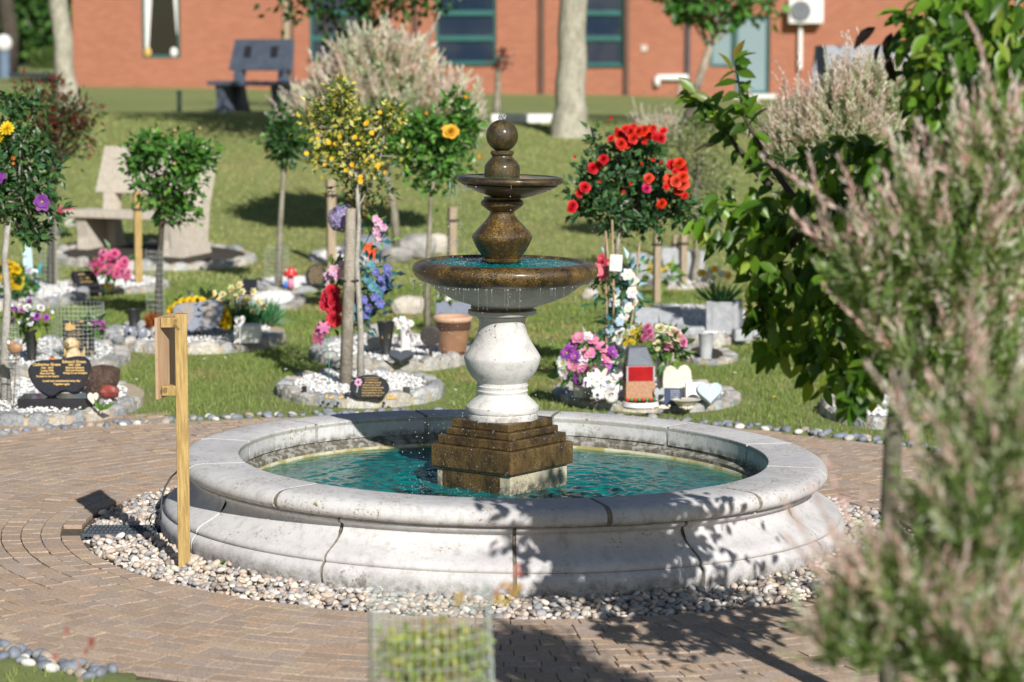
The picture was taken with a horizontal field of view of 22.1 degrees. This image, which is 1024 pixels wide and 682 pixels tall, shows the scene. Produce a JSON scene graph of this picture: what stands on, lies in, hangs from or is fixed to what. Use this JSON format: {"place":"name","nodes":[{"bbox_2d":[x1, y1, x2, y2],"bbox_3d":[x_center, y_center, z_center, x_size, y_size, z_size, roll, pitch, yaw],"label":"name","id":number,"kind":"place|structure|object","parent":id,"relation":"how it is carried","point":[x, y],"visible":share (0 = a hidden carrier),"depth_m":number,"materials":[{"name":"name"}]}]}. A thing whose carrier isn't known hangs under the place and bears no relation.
{"place":"outdoors","nodes":[
{"label":"outdoors","id":0,"kind":"place"},
{"bbox_2d":[314,282,342,335],"bbox_3d":[-1.146,-0.200,16.814,0.256,0.364,0.248,0,6,0],"label":"flower garland","id":1,"kind":"object","parent":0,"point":[329,302],"visible":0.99,"depth_m":16.73,"materials":[{"name":"red plant"}]},
{"bbox_2d":[435,302,476,317],"bbox_3d":[-0.427,-0.252,21.445,0.402,0.130,0.156,0,6,0],"label":"grey tablet","id":2,"kind":"object","parent":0,"point":[455,308],"visible":0.5,"depth_m":21.41,"materials":[{"name":"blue stone"}]},
{"bbox_2d":[82,486,920,619],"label":"pebble gravel","id":3,"kind":"structure","parent":0,"point":[154,557],"depth_m":10.74,"materials":[{"name":"beige gravel"}]},
{"bbox_2d":[154,311,190,567],"bbox_3d":[-1.407,0.423,11.185,0.119,1.100,0.300,2,7,14],"label":"sign post","id":4,"kind":"object","parent":3,"relation":"on","point":[171,362],"visible":0.92,"depth_m":11.08,"materials":[{"name":"yellow wood"}]},
{"bbox_2d":[0,42,1022,681],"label":"ground","id":5,"kind":"structure","parent":0,"point":[196,100],"depth_m":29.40,"materials":[{"name":"green plant"}]},
{"bbox_2d":[0,34,11,77],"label":"lamp bollard","id":6,"kind":"object","parent":5,"relation":"on","point":[5,44],"visible":0.96,"depth_m":77.41,"materials":[{"name":"blue paint"}]},
{"bbox_2d":[0,0,17,72],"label":"shaded tree","id":7,"kind":"object","parent":5,"relation":"on","point":[8,23],"visible":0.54,"depth_m":85.20,"materials":[{"name":"brown plant"}]},
{"bbox_2d":[0,0,71,63],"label":"background tree","id":8,"kind":"object","parent":5,"relation":"on","point":[30,27],"visible":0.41,"depth_m":102.03,"materials":[{"name":"green plant"}]},
{"bbox_2d":[0,0,71,65],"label":"background tree","id":9,"kind":"object","parent":5,"relation":"on","point":[39,38],"visible":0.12,"depth_m":103.92,"materials":[{"name":"green plant"}]},
{"bbox_2d":[24,45,53,68],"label":"hedge","id":10,"kind":"object","parent":5,"relation":"on","point":[42,61],"visible":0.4,"depth_m":97.09,"materials":[{"name":"green plant"}]},
{"bbox_2d":[0,279,89,310],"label":"memorial bed","id":11,"kind":"object","parent":5,"relation":"on","point":[66,291],"visible":0.53,"depth_m":21.91,"materials":[{"name":"stone"}]},
{"bbox_2d":[0,259,33,300],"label":"bouquet","id":12,"kind":"object","parent":11,"relation":"on","point":[18,279],"visible":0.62,"depth_m":21.30,"materials":[{"name":"yellow plant"}]},
{"bbox_2d":[0,67,109,283],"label":"red leaved tree","id":13,"kind":"object","parent":5,"relation":"on","point":[54,121],"visible":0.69,"depth_m":22.63,"materials":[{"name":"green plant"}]},
{"bbox_2d":[48,0,81,108],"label":"tree","id":14,"kind":"object","parent":5,"relation":"on","point":[62,36],"visible":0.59,"depth_m":40.64,"materials":[{"name":"beige plant"}]},
{"bbox_2d":[0,334,130,377],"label":"memorial bed","id":15,"kind":"object","parent":5,"relation":"on","point":[116,355],"visible":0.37,"depth_m":18.02,"materials":[{"name":"white gravel"}]},
{"bbox_2d":[24,330,37,361],"bbox_3d":[-3.222,0.034,17.577,0.101,0.205,0.101,0,6,0],"label":"flower vase","id":16,"kind":"object","parent":15,"relation":"on","point":[31,347],"visible":0.98,"depth_m":17.55,"materials":[{"name":"black plastic"}]},
{"bbox_2d":[0,297,55,344],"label":"bouquet","id":17,"kind":"object","parent":16,"relation":"in","point":[25,312],"visible":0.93,"depth_m":17.50,"materials":[{"name":"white plant"}]},
{"bbox_2d":[63,320,86,357],"bbox_3d":[-2.964,-0.013,17.768,0.163,0.260,0.060,0,6,0],"label":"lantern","id":18,"kind":"object","parent":15,"relation":"on","point":[73,328],"visible":0.68,"depth_m":17.75,"materials":[{"name":"metal"}]},
{"bbox_2d":[51,301,104,361],"bbox_3d":[-2.933,-0.060,17.717,0.353,0.412,0.350,0,6,0],"label":"guard","id":19,"kind":"object","parent":15,"relation":"on","point":[78,329],"visible":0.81,"depth_m":17.64,"materials":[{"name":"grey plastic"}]},
{"bbox_2d":[0,374,143,425],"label":"memorial bed","id":20,"kind":"object","parent":5,"relation":"on","point":[129,399],"visible":0.32,"depth_m":15.38,"materials":[{"name":"white gravel"}]},
{"bbox_2d":[0,85,75,402],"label":"rose tree","id":21,"kind":"object","parent":20,"relation":"on","point":[18,172],"visible":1,"depth_m":15.52,"materials":[{"name":"green plant"}]},
{"bbox_2d":[17,356,103,409],"bbox_3d":[-2.671,0.256,15.509,0.479,0.338,0.260,0,7,-2],"label":"heart memorial","id":22,"kind":"object","parent":20,"relation":"on","point":[53,380],"visible":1,"depth_m":15.45,"materials":[{"name":"black stone"}]},
{"bbox_2d":[86,364,120,392],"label":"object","id":23,"kind":"object","parent":20,"relation":"on","point":[101,375],"visible":0.57,"depth_m":15.95,"materials":[{"name":"brown stone"}]},
{"bbox_2d":[71,274,168,294],"bbox_3d":[-3.550,-0.501,23.630,0.893,0.111,1.652,1,6,0],"label":"memorial bed","id":24,"kind":"object","parent":5,"relation":"on","point":[133,286],"visible":0.41,"depth_m":23.28,"materials":[{"name":"stone"}]},
{"bbox_2d":[70,270,122,292],"bbox_3d":[-3.626,-0.514,22.659,0.450,0.182,0.300,-4,7,-28],"label":"black tablet","id":25,"kind":"object","parent":24,"relation":"on","point":[86,278],"visible":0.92,"depth_m":22.63,"materials":[{"name":"stone"}]},
{"bbox_2d":[80,239,136,292],"bbox_3d":[-3.471,-0.643,22.646,0.491,0.480,0.407,0,6,0],"label":"bouquet","id":26,"kind":"object","parent":24,"relation":"on","point":[108,260],"visible":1,"depth_m":22.52,"materials":[{"name":"pink plant"}]},
{"bbox_2d":[132,191,142,282],"bbox_3d":[-3.347,-0.875,23.452,0.086,0.925,0.086,-2,7,-17],"label":"stake","id":27,"kind":"object","parent":24,"relation":"on","point":[137,215],"visible":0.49,"depth_m":23.42,"materials":[{"name":"yellow wood"}]},
{"bbox_2d":[63,146,214,257],"bbox_3d":[-3.741,-1.382,26.337,1.401,1.154,0.680,3,7,26],"label":"stone bench","id":28,"kind":"object","parent":5,"relation":"on","point":[96,227],"visible":0.51,"depth_m":26.34,"materials":[{"name":"beige stone"}]},
{"bbox_2d":[57,239,256,270],"bbox_3d":[-3.571,-0.842,26.172,2.042,0.176,1.683,1,9,0],"label":"memorial bed","id":29,"kind":"object","parent":5,"relation":"on","point":[219,256],"visible":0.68,"depth_m":25.86,"materials":[{"name":"stone"}]},
{"bbox_2d":[103,320,285,354],"bbox_3d":[-2.357,-0.042,19.514,1.353,0.145,2.010,1,6,0],"label":"memorial bed","id":30,"kind":"object","parent":5,"relation":"on","point":[207,341],"visible":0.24,"depth_m":18.88,"materials":[{"name":"stone"}]},
{"bbox_2d":[114,116,226,315],"bbox_3d":[-2.583,-0.886,19.940,0.784,1.674,0.708,5,8,37],"label":"rose tree","id":31,"kind":"object","parent":30,"relation":"on","point":[188,160],"visible":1,"depth_m":19.86,"materials":[{"name":"green plant"}]},
{"bbox_2d":[173,300,223,331],"bbox_3d":[-2.274,-0.180,18.996,0.370,0.236,0.094,0,6,0],"label":"heart memorial","id":32,"kind":"object","parent":30,"relation":"on","point":[213,310],"visible":0.84,"depth_m":18.97,"materials":[{"name":"grey stone"}]},
{"bbox_2d":[167,284,231,334],"bbox_3d":[-2.304,-0.210,19.097,0.546,0.421,0.500,-2,7,-16],"label":"bouquet","id":33,"kind":"object","parent":30,"relation":"on","point":[226,321],"visible":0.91,"depth_m":19.04,"materials":[{"name":"yellow plant"}]},
{"bbox_2d":[213,281,270,330],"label":"daffodils","id":34,"kind":"object","parent":30,"relation":"on","point":[245,310],"visible":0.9,"depth_m":19.18,"materials":[{"name":"yellow plant"}]},
{"bbox_2d":[234,323,260,342],"bbox_3d":[-1.897,-0.057,18.804,0.181,0.130,0.170,0,6,0],"label":"white planter","id":35,"kind":"object","parent":30,"relation":"on","point":[250,333],"visible":0.94,"depth_m":18.72,"materials":[{"name":"stone"}]},
{"bbox_2d":[254,297,291,325],"bbox_3d":[-1.876,-0.237,20.012,0.418,0.232,0.376,0,6,0],"label":"green shrublet","id":36,"kind":"object","parent":30,"relation":"on","point":[274,317],"visible":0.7,"depth_m":19.95,"materials":[{"name":"green plant"}]},
{"bbox_2d":[207,39,299,112],"bbox_3d":[-3.848,-3.985,39.529,1.387,1.130,0.663,4,7,30],"label":"stone bench","id":37,"kind":"object","parent":5,"relation":"on","point":[262,55],"visible":0.88,"depth_m":39.58,"materials":[{"name":"stone"}]},
{"bbox_2d":[236,290,306,310],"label":"memorial bed","id":38,"kind":"object","parent":5,"relation":"on","point":[291,299],"visible":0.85,"depth_m":22.48,"materials":[{"name":"stone"}]},
{"bbox_2d":[255,95,316,287],"bbox_3d":[-2.013,-1.298,23.355,0.575,1.782,0.513,0,6,0],"label":"standard tree","id":39,"kind":"object","parent":5,"relation":"on","point":[281,143],"visible":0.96,"depth_m":23.27,"materials":[{"name":"green plant"}]},
{"bbox_2d":[257,275,329,292],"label":"memorial bed","id":40,"kind":"object","parent":5,"relation":"on","point":[301,284],"visible":0.45,"depth_m":23.54,"materials":[{"name":"stone"}]},
{"bbox_2d":[324,179,337,267],"bbox_3d":[-1.773,-1.125,25.688,0.109,0.922,0.109,-2,7,-17],"label":"stake","id":41,"kind":"object","parent":5,"relation":"on","point":[330,235],"visible":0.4,"depth_m":25.66,"materials":[{"name":"brown wood"}]},
{"bbox_2d":[308,246,384,265],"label":"memorial bed","id":42,"kind":"object","parent":5,"relation":"on","point":[317,256],"visible":0.13,"depth_m":26.22,"materials":[{"name":"stone"}]},
{"bbox_2d":[275,367,443,407],"bbox_3d":[-0.970,0.305,16.731,1.074,0.145,1.381,1,7,0],"label":"memorial bed","id":43,"kind":"object","parent":5,"relation":"on","point":[288,388],"visible":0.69,"depth_m":16.43,"materials":[{"name":"white gravel"}]},
{"bbox_2d":[339,208,358,385],"bbox_3d":[-1.033,-0.240,16.579,0.135,1.201,0.082,0,6,0],"label":"stake","id":44,"kind":"object","parent":43,"relation":"on","point":[348,280],"visible":0.94,"depth_m":16.55,"materials":[{"name":"brown wood"}]},
{"bbox_2d":[289,67,418,376],"bbox_3d":[-1.002,-0.689,16.641,0.625,2.100,0.709,6,9,40],"label":"variegated shrub","id":45,"kind":"object","parent":43,"relation":"on","point":[362,136],"visible":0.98,"depth_m":16.57,"materials":[{"name":"yellow plant"}]},
{"bbox_2d":[327,204,356,232],"bbox_3d":[-1.080,-0.701,16.714,0.194,0.361,0.194,0,6,0],"label":"flower garland","id":46,"kind":"object","parent":45,"relation":"attached to","point":[336,220],"visible":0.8,"depth_m":16.64,"materials":[{"name":"purple plant"}]},
{"bbox_2d":[324,210,401,285],"bbox_3d":[-0.951,-0.586,16.780,0.522,0.496,0.308,0,6,0],"label":"flower garland","id":47,"kind":"object","parent":45,"relation":"attached to","point":[333,273],"visible":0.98,"depth_m":16.73,"materials":[{"name":"pink plant"}]},
{"bbox_2d":[324,250,404,353],"bbox_3d":[-0.938,-0.253,16.841,0.528,0.680,0.388,0,6,0],"label":"flower garland","id":48,"kind":"object","parent":45,"relation":"attached to","point":[382,283],"visible":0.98,"depth_m":16.75,"materials":[{"name":"blue plant"}]},
{"bbox_2d":[350,375,388,398],"bbox_3d":[-0.871,0.279,16.019,0.243,0.147,0.050,0,6,0],"label":"oval plaque","id":49,"kind":"object","parent":43,"relation":"on","point":[369,387],"visible":1,"depth_m":16.01,"materials":[{"name":"black stone"}]},
{"bbox_2d":[253,0,465,157],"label":"dark leafy tree","id":50,"kind":"object","parent":5,"relation":"on","point":[362,8],"visible":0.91,"depth_m":32.35,"materials":[{"name":"green plant"}]},
{"bbox_2d":[264,10,488,245],"bbox_3d":[-1.389,-2.203,27.358,2.424,2.509,1.767,0,6,0],"label":"flamingo willow","id":51,"kind":"object","parent":5,"relation":"on","point":[383,62],"visible":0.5,"depth_m":26.99,"materials":[{"name":"grey plant"}]},
{"bbox_2d":[309,331,470,371],"bbox_3d":[-0.861,0.082,18.804,1.183,0.143,1.951,1,6,0],"label":"memorial bed","id":52,"kind":"object","parent":5,"relation":"on","point":[373,360],"visible":0.47,"depth_m":18.22,"materials":[{"name":"white gravel"}]},
{"bbox_2d":[376,320,394,355],"bbox_3d":[-0.878,-0.018,18.235,0.134,0.236,0.134,0,6,0],"label":"cone vase","id":53,"kind":"object","parent":52,"relation":"on","point":[386,328],"visible":0.95,"depth_m":18.20,"materials":[{"name":"black plastic"}]},
{"bbox_2d":[432,314,471,355],"bbox_3d":[-0.418,-0.042,18.414,0.281,0.275,0.281,0,6,0],"label":"terracotta pot","id":54,"kind":"object","parent":52,"relation":"on","point":[447,342],"visible":0.89,"depth_m":18.32,"materials":[{"name":"ceramic"}]},
{"bbox_2d":[381,247,414,262],"bbox_3d":[-1.144,-0.855,26.265,0.332,0.172,0.244,0,6,0],"label":"rock","id":55,"kind":"object","parent":5,"relation":"on","point":[403,255],"visible":0.96,"depth_m":26.16,"materials":[{"name":"grey stone"}]},
{"bbox_2d":[391,295,423,315],"bbox_3d":[-0.852,-0.292,21.648,0.296,0.173,0.211,0,6,0],"label":"rock","id":56,"kind":"object","parent":5,"relation":"on","point":[409,304],"visible":0.9,"depth_m":21.56,"materials":[{"name":"beige stone"}]},
{"bbox_2d":[397,233,435,259],"bbox_3d":[-0.968,-0.955,26.559,0.397,0.280,0.321,0,6,0],"label":"rock","id":57,"kind":"object","parent":5,"relation":"on","point":[412,241],"visible":0.6,"depth_m":26.44,"materials":[{"name":"grey stone"}]},
{"bbox_2d":[368,571,493,681],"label":"guard","id":58,"kind":"object","parent":5,"relation":"on","point":[490,624],"visible":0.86,"depth_m":6.06,"materials":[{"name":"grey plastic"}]},
{"bbox_2d":[375,84,487,326],"bbox_3d":[-0.632,-1.014,20.302,0.895,1.961,0.672,0,6,0],"label":"rose tree","id":59,"kind":"object","parent":5,"relation":"on","point":[448,134],"visible":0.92,"depth_m":20.19,"materials":[{"name":"green plant"}]},
{"bbox_2d":[367,563,522,681],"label":"potentilla plant","id":60,"kind":"object","parent":5,"relation":"on","point":[423,635],"visible":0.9,"depth_m":6.10,"materials":[{"name":"green plant"}]},
{"bbox_2d":[446,207,458,255],"bbox_3d":[-0.558,-0.882,24.568,0.097,0.750,0.097,-2,7,-17],"label":"stake","id":61,"kind":"object","parent":5,"relation":"on","point":[452,222],"visible":0.6,"depth_m":24.52,"materials":[{"name":"brown wood"}]},
{"bbox_2d":[486,45,514,112],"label":"young sapling","id":62,"kind":"object","parent":5,"relation":"on","point":[500,59],"visible":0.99,"depth_m":41.96,"materials":[{"name":"brown plant"}]},
{"bbox_2d":[491,114,552,122],"bbox_3d":[0.169,-3.160,37.286,0.931,0.140,0.250,0,6,0],"label":"kerb strip","id":63,"kind":"object","parent":5,"relation":"on","point":[532,118],"visible":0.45,"depth_m":37.16,"materials":[{"name":"white concrete"}]},
{"bbox_2d":[72,0,1023,97],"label":"brick building","id":64,"kind":"structure","parent":5,"relation":"on","point":[640,47],"depth_m":63.62,"materials":[{"name":"red brick"}]},
{"bbox_2d":[142,0,179,57],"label":"window","id":65,"kind":"structure","parent":64,"relation":"in","point":[160,18],"depth_m":63.66,"materials":[{"name":"teal paint"}]},
{"bbox_2d":[307,0,356,59],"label":"window","id":66,"kind":"structure","parent":64,"relation":"in","point":[315,44],"depth_m":63.66,"materials":[{"name":"teal glass"}]},
{"bbox_2d":[436,0,495,64],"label":"window","id":67,"kind":"structure","parent":64,"relation":"in","point":[467,33],"depth_m":63.66,"materials":[{"name":"blue glass"}]},
{"bbox_2d":[586,0,623,66],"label":"window","id":68,"kind":"structure","parent":64,"relation":"in","point":[605,18],"depth_m":63.66,"materials":[{"name":"blue glass"}]},
{"bbox_2d":[710,15,734,66],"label":"window","id":69,"kind":"structure","parent":64,"relation":"in","point":[725,46],"depth_m":63.72,"materials":[{"name":"glass"}]},
{"bbox_2d":[735,15,775,97],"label":"door","id":70,"kind":"structure","parent":64,"relation":"in","point":[757,41],"depth_m":63.72,"materials":[{"name":"teal paint"}]},
{"bbox_2d":[787,0,823,68],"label":"air conditioner","id":71,"kind":"object","parent":64,"relation":"attached to","point":[802,12],"visible":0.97,"depth_m":63.11,"materials":[{"name":"white metal"}]},
{"bbox_2d":[550,0,591,138],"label":"tree","id":72,"kind":"object","parent":5,"relation":"on","point":[570,113],"visible":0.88,"depth_m":34.90,"materials":[{"name":"beige plant"}]},
{"bbox_2d":[582,365,624,411],"bbox_3d":[0.564,0.304,16.109,0.269,0.305,0.230,0,6,0],"label":"bouquet","id":73,"kind":"object","parent":5,"relation":"on","point":[598,382],"visible":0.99,"depth_m":16.04,"materials":[{"name":"white plant"}]},
{"bbox_2d":[553,377,740,412],"bbox_3d":[0.870,0.349,16.861,1.210,0.112,1.559,1,6,0],"label":"memorial bed","id":74,"kind":"object","parent":5,"relation":"on","point":[729,396],"visible":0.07,"depth_m":16.33,"materials":[{"name":"white gravel"}]},
{"bbox_2d":[572,372,591,397],"bbox_3d":[0.438,0.272,16.275,0.142,0.149,0.142,0,6,0],"label":"white pot","id":75,"kind":"object","parent":74,"relation":"on","point":[578,392],"visible":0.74,"depth_m":16.23,"materials":[{"name":"grey ceramic"}]},
{"bbox_2d":[545,326,623,400],"bbox_3d":[0.431,0.137,16.297,0.379,0.472,0.459,-4,8,-32],"label":"bouquet","id":76,"kind":"object","parent":75,"relation":"in","point":[573,357],"visible":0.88,"depth_m":16.19,"materials":[{"name":"pink plant"}]},
{"bbox_2d":[591,246,653,382],"bbox_3d":[0.691,-0.169,17.014,0.416,0.903,0.465,-1,7,-13],"label":"flower garland","id":77,"kind":"object","parent":74,"relation":"on","point":[626,282],"visible":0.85,"depth_m":16.92,"materials":[{"name":"white plant"}]},
{"bbox_2d":[581,254,621,309],"bbox_3d":[0.580,-0.379,16.966,0.286,0.373,0.307,0,6,0],"label":"flower garland","id":78,"kind":"object","parent":77,"relation":"attached to","point":[601,264],"visible":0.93,"depth_m":16.89,"materials":[{"name":"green plant"}]},
{"bbox_2d":[555,116,704,380],"bbox_3d":[0.790,-0.570,17.208,1.021,1.821,0.697,0,6,0],"label":"rose tree","id":79,"kind":"object","parent":74,"relation":"on","point":[628,208],"visible":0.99,"depth_m":17.13,"materials":[{"name":"green plant"}]},
{"bbox_2d":[622,345,655,401],"bbox_3d":[0.788,0.198,16.228,0.189,0.333,0.181,-1,7,-6],"label":"memorial lantern","id":80,"kind":"object","parent":74,"relation":"on","point":[638,380],"visible":1,"depth_m":16.16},
{"bbox_2d":[655,358,669,389],"bbox_3d":[0.953,0.214,16.601,0.099,0.215,0.099,0,6,0],"label":"glass vase","id":81,"kind":"object","parent":74,"relation":"on","point":[666,361],"visible":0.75,"depth_m":16.57,"materials":[{"name":"clear glass"}]},
{"bbox_2d":[641,322,696,376],"bbox_3d":[0.981,0.062,16.567,0.385,0.365,0.360,0,6,0],"label":"bouquet","id":82,"kind":"object","parent":81,"relation":"in","point":[671,341],"visible":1,"depth_m":16.52,"materials":[{"name":"pink plant"}]},
{"bbox_2d":[662,365,691,397],"bbox_3d":[1.037,0.255,16.468,0.187,0.216,0.074,0,6,0],"label":"white heart stone","id":83,"kind":"object","parent":74,"relation":"on","point":[674,377],"visible":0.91,"depth_m":16.44,"materials":[{"name":"white stone"}]},
{"bbox_2d":[696,383,721,405],"bbox_3d":[1.217,0.332,16.164,0.161,0.147,0.098,-1,7,-6],"label":"blue heart stone","id":84,"kind":"object","parent":74,"relation":"on","point":[706,393],"visible":1,"depth_m":16.15,"materials":[{"name":"stone"}]},
{"bbox_2d":[621,96,684,226],"bbox_3d":[1.440,-1.678,26.986,0.688,1.707,0.767,0,6,0],"label":"flamingo willow","id":85,"kind":"object","parent":5,"relation":"on","point":[661,123],"visible":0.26,"depth_m":26.84,"materials":[{"name":"grey plant"}]},
{"bbox_2d":[651,231,662,303],"bbox_3d":[1.262,-0.612,22.817,0.077,0.691,0.077,-2,7,-17],"label":"stake","id":86,"kind":"object","parent":5,"relation":"on","point":[656,270],"visible":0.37,"depth_m":22.79,"materials":[{"name":"brown wood"}]},
{"bbox_2d":[632,256,691,297],"bbox_3d":[1.337,-0.562,23.512,0.540,0.451,0.400,-3,7,-22],"label":"plant","id":87,"kind":"object","parent":5,"relation":"on","point":[672,267],"visible":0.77,"depth_m":23.49,"materials":[{"name":"green plant"}]},
{"bbox_2d":[648,91,750,282],"bbox_3d":[1.741,-1.414,24.642,0.951,1.859,0.865,5,8,36],"label":"variegated bush","id":88,"kind":"object","parent":5,"relation":"on","point":[695,174],"visible":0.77,"depth_m":24.59,"materials":[{"name":"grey plant"}]},
{"bbox_2d":[640,303,760,345],"bbox_3d":[1.501,-0.136,20.956,1.064,0.137,2.604,1,6,0],"label":"memorial bed","id":89,"kind":"object","parent":5,"relation":"on","point":[693,314],"visible":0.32,"depth_m":20.70,"materials":[{"name":"stone"}]},
{"bbox_2d":[633,306,683,330],"bbox_3d":[1.128,-0.174,20.200,0.388,0.171,0.245,0,6,0],"label":"book memorial","id":90,"kind":"object","parent":89,"relation":"on","point":[667,315],"visible":0.62,"depth_m":20.18,"materials":[{"name":"grey stone"}]},
{"bbox_2d":[706,299,742,332],"bbox_3d":[1.630,-0.195,20.087,0.244,0.235,0.244,2,7,14],"label":"stone planter","id":91,"kind":"object","parent":89,"relation":"on","point":[721,316],"visible":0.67,"depth_m":19.97,"materials":[{"name":"stone"}]},
{"bbox_2d":[692,265,745,301],"bbox_3d":[1.612,-0.439,20.046,0.412,0.293,0.376,5,8,35],"label":"spiky plant","id":92,"kind":"object","parent":91,"relation":"on","point":[730,296],"visible":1,"depth_m":20.02,"materials":[{"name":"green plant"}]},
{"bbox_2d":[675,345,737,364],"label":"memorial bed","id":93,"kind":"object","parent":5,"relation":"on","point":[720,355],"visible":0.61,"depth_m":18.76,"materials":[{"name":"stone"}]},
{"bbox_2d":[652,0,792,121],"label":"young tree","id":94,"kind":"object","parent":5,"relation":"on","point":[680,12],"visible":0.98,"depth_m":38.98,"materials":[{"name":"green plant"}]},
{"bbox_2d":[745,27,907,349],"bbox_3d":[2.291,-1.007,18.572,1.355,2.436,1.108,0,6,0],"label":"flamingo willow","id":95,"kind":"object","parent":5,"relation":"on","point":[839,103],"visible":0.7,"depth_m":18.26,"materials":[{"name":"grey plant"}]},
{"bbox_2d":[674,0,1023,681],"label":"broadleaved tree","id":96,"kind":"object","parent":5,"relation":"on","point":[938,34],"visible":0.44,"depth_m":8.62,"materials":[{"name":"green plant"}]},
{"bbox_2d":[811,45,924,138],"bbox_3d":[4.566,-3.038,33.470,1.795,1.462,0.858,0,7,-4],"label":"stone bench","id":97,"kind":"object","parent":5,"relation":"on","point":[818,63],"visible":0.09,"depth_m":33.55,"materials":[{"name":"stone"}]},
{"bbox_2d":[819,394,929,429],"bbox_3d":[2.245,0.434,16.185,0.682,0.138,1.290,1,7,0],"label":"memorial bed","id":98,"kind":"object","parent":5,"relation":"on","point":[876,417],"visible":0.09,"depth_m":15.75,"materials":[{"name":"white gravel"}]},
{"bbox_2d":[759,12,1023,681],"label":"flamingo willow","id":99,"kind":"object","parent":5,"relation":"on","point":[903,256],"visible":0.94,"depth_m":6.66,"materials":[{"name":"green plant"}]},
{"bbox_2d":[773,278,1023,681],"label":"flamingo willow","id":100,"kind":"object","parent":5,"relation":"on","point":[933,615],"visible":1,"depth_m":5.22,"materials":[{"name":"green plant"}]},
{"bbox_2d":[0,412,1023,681],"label":"brick paving","id":101,"kind":"structure","parent":0,"point":[52,486],"depth_m":10.18,"materials":[{"name":"brown brick"}]},
{"bbox_2d":[81,525,160,539],"bbox_3d":[-1.773,0.872,11.918,0.350,0.031,0.235,0,6,0],"label":"drain grate","id":102,"kind":"object","parent":101,"relation":"on","point":[91,531],"visible":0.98,"depth_m":11.89,"materials":[{"name":"metal"}]},
{"bbox_2d":[159,113,845,606],"bbox_3d":[-0.044,-0.048,12.072,3.163,1.996,3.164,0,6,0],"label":"fountain","id":103,"kind":"object","parent":101,"relation":"on","point":[247,511],"visible":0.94,"depth_m":11.35,"materials":[{"name":"stone"}]},
{"bbox_2d":[262,446,744,497],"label":"water","id":104,"kind":"structure","parent":103,"relation":"in","point":[381,470],"depth_m":12.44,"materials":[{"name":"teal liquid"}]},
{"bbox_2d":[364,182,628,497],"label":"water droplets","id":105,"kind":"object","parent":104,"relation":"on","point":[414,284],"visible":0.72,"depth_m":11.89,"materials":[{"name":"white"}]},
{"bbox_2d":[661,247,679,281],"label":"stone block","id":106,"kind":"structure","parent":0,"point":[668,254],"depth_m":24.61,"materials":[{"name":"grey stone"}]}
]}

